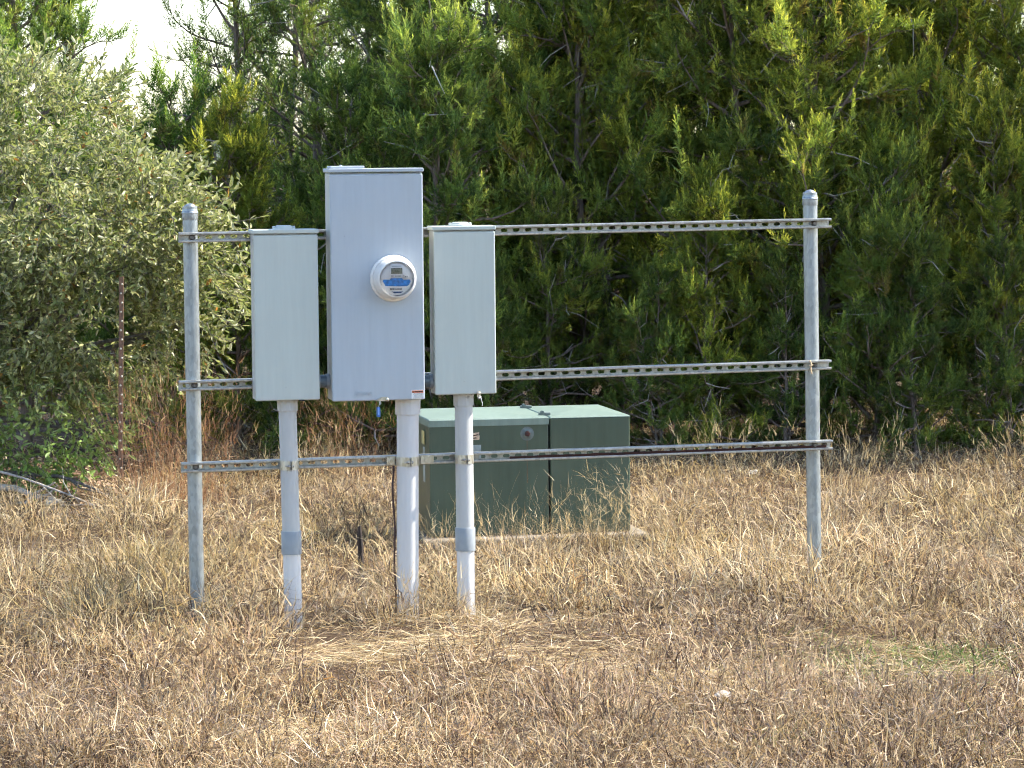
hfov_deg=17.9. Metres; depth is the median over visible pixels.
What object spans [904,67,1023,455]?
juniper tree
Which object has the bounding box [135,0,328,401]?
juniper tree
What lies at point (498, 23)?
juniper tree
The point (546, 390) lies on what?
juniper tree
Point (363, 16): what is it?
juniper tree
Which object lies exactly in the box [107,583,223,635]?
grass clump
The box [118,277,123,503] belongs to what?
fence post
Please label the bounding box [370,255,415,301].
electric meter
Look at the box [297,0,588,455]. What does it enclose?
juniper tree
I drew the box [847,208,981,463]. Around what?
juniper tree
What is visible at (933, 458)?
grass clump
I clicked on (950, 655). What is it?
green grass
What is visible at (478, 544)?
concrete pad
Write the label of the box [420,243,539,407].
juniper tree
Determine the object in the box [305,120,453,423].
juniper tree
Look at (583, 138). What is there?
juniper tree
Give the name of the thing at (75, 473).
leaf litter
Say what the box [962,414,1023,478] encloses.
grass clump
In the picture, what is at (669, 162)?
juniper tree
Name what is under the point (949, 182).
juniper tree
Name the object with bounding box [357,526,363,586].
wooden stake
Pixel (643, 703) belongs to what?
grass clump
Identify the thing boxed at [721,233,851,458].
juniper tree
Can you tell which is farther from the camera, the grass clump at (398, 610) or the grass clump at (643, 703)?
the grass clump at (398, 610)
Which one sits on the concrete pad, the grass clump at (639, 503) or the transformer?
the transformer
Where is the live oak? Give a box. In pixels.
[0,28,270,500]
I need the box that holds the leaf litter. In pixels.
[0,453,220,517]
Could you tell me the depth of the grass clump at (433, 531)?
15.44 m
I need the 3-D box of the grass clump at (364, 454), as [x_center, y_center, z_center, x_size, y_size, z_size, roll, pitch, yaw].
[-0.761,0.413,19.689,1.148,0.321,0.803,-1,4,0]
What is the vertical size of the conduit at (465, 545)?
1.163 m
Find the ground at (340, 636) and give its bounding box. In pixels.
[0,154,1023,767]
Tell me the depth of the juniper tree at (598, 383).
22.82 m
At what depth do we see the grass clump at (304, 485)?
18.46 m
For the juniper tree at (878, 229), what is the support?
on the ground at (340, 636)
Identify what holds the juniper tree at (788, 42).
on the ground at (340, 636)
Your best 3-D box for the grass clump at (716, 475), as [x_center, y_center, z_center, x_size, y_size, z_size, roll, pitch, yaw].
[1.308,0.331,18.496,1.043,0.551,0.885,-3,5,-27]
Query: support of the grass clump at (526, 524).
on the ground at (340, 636)
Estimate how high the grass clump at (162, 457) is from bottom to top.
0.984 m
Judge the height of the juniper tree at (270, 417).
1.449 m
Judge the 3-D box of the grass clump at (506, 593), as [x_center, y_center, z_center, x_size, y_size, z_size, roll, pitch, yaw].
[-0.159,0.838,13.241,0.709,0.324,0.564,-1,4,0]
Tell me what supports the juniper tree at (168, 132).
on the ground at (340, 636)
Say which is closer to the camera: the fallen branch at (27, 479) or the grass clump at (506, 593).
the grass clump at (506, 593)
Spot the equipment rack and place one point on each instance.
(812, 442)
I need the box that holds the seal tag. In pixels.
[376,401,380,416]
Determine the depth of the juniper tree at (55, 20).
20.95 m
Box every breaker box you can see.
[248,225,319,400]
[427,222,495,396]
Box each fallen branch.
[0,467,96,505]
[0,470,109,494]
[0,482,57,503]
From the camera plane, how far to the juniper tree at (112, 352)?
25.37 m
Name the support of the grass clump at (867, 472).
on the ground at (340, 636)
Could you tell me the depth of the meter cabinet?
13.10 m
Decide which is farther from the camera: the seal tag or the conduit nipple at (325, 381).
the conduit nipple at (325, 381)
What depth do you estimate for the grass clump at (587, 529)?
15.46 m
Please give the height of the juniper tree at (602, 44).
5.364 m
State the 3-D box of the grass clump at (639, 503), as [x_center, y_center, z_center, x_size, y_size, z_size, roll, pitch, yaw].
[0.614,0.548,15.500,0.828,0.547,0.664,4,6,45]
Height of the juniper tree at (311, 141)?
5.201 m
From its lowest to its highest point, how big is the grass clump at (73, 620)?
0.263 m
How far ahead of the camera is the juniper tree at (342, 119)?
20.81 m
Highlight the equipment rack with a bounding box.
[178,190,832,632]
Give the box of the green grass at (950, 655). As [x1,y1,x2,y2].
[695,621,1023,762]
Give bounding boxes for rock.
[43,499,65,504]
[714,690,730,698]
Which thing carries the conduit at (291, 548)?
attached to the equipment rack
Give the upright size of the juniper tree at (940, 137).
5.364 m
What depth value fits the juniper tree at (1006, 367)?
20.11 m
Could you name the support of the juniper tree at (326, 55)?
on the ground at (340, 636)
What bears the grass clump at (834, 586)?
on the ground at (340, 636)
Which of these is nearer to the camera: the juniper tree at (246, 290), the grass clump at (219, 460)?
the grass clump at (219, 460)
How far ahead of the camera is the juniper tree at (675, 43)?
20.74 m
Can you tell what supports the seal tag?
hanging from the meter cabinet
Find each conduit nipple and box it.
[319,374,329,388]
[425,374,433,388]
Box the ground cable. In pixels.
[392,466,396,619]
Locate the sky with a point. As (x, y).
(148, 14)
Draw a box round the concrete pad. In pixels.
[396,521,649,557]
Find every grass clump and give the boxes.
[12,584,165,639]
[50,341,297,514]
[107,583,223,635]
[138,406,277,503]
[211,419,387,489]
[297,372,394,480]
[301,432,396,476]
[302,541,499,624]
[367,494,514,564]
[395,552,550,625]
[432,475,620,561]
[505,480,699,553]
[543,449,718,550]
[615,672,664,751]
[647,398,802,487]
[695,438,863,470]
[769,640,848,755]
[775,562,895,612]
[788,412,949,491]
[844,438,1023,470]
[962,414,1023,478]
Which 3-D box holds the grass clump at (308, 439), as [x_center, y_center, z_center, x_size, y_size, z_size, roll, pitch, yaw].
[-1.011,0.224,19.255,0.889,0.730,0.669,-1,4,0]
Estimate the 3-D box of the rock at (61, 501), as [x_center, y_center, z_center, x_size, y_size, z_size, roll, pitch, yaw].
[-2.498,0.643,17.710,0.120,0.037,0.085,1,4,21]
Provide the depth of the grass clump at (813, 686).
10.28 m
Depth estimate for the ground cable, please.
13.28 m
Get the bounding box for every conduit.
[277,400,302,630]
[395,399,420,620]
[453,394,475,615]
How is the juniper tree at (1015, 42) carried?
on the ground at (340, 636)
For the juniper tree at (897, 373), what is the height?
6.063 m
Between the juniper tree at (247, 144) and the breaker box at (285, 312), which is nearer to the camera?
the breaker box at (285, 312)
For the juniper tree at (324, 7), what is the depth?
24.74 m
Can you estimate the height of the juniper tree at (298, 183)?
2.186 m
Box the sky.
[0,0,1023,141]
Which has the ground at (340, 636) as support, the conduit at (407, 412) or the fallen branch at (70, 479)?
the fallen branch at (70, 479)
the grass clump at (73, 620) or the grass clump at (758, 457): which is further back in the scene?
the grass clump at (758, 457)
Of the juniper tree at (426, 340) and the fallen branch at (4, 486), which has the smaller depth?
the fallen branch at (4, 486)
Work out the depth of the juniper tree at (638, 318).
20.07 m
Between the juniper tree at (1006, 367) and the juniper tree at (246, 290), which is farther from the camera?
the juniper tree at (246, 290)
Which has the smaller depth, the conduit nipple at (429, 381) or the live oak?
the conduit nipple at (429, 381)
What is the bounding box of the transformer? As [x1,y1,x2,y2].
[419,403,629,536]
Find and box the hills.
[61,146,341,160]
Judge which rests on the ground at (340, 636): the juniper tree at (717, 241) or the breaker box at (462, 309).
the juniper tree at (717, 241)
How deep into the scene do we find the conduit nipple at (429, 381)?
13.24 m
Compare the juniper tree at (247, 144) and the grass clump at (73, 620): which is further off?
the juniper tree at (247, 144)
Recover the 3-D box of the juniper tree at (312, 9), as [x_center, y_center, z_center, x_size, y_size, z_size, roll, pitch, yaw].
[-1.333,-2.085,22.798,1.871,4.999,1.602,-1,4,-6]
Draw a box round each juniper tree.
[0,0,219,447]
[43,110,145,376]
[54,38,266,446]
[91,110,246,432]
[117,66,345,457]
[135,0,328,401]
[197,0,412,305]
[201,131,320,382]
[209,0,388,272]
[225,284,334,458]
[228,136,376,439]
[247,31,444,448]
[264,0,626,404]
[270,0,490,430]
[289,0,515,171]
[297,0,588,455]
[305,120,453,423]
[391,0,796,423]
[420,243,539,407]
[424,0,770,406]
[444,0,700,405]
[448,160,633,412]
[484,154,638,409]
[500,1,842,406]
[567,0,967,440]
[590,245,721,456]
[621,0,1023,444]
[638,150,783,458]
[641,2,1005,385]
[715,0,1023,405]
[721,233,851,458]
[741,0,1023,417]
[780,121,966,455]
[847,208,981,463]
[894,0,1023,386]
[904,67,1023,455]
[927,221,1023,455]
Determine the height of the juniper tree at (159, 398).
2.415 m
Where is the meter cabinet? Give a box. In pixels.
[323,165,424,401]
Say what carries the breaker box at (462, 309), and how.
attached to the equipment rack
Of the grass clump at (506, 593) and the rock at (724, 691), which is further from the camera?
the grass clump at (506, 593)
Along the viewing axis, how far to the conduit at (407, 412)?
13.24 m

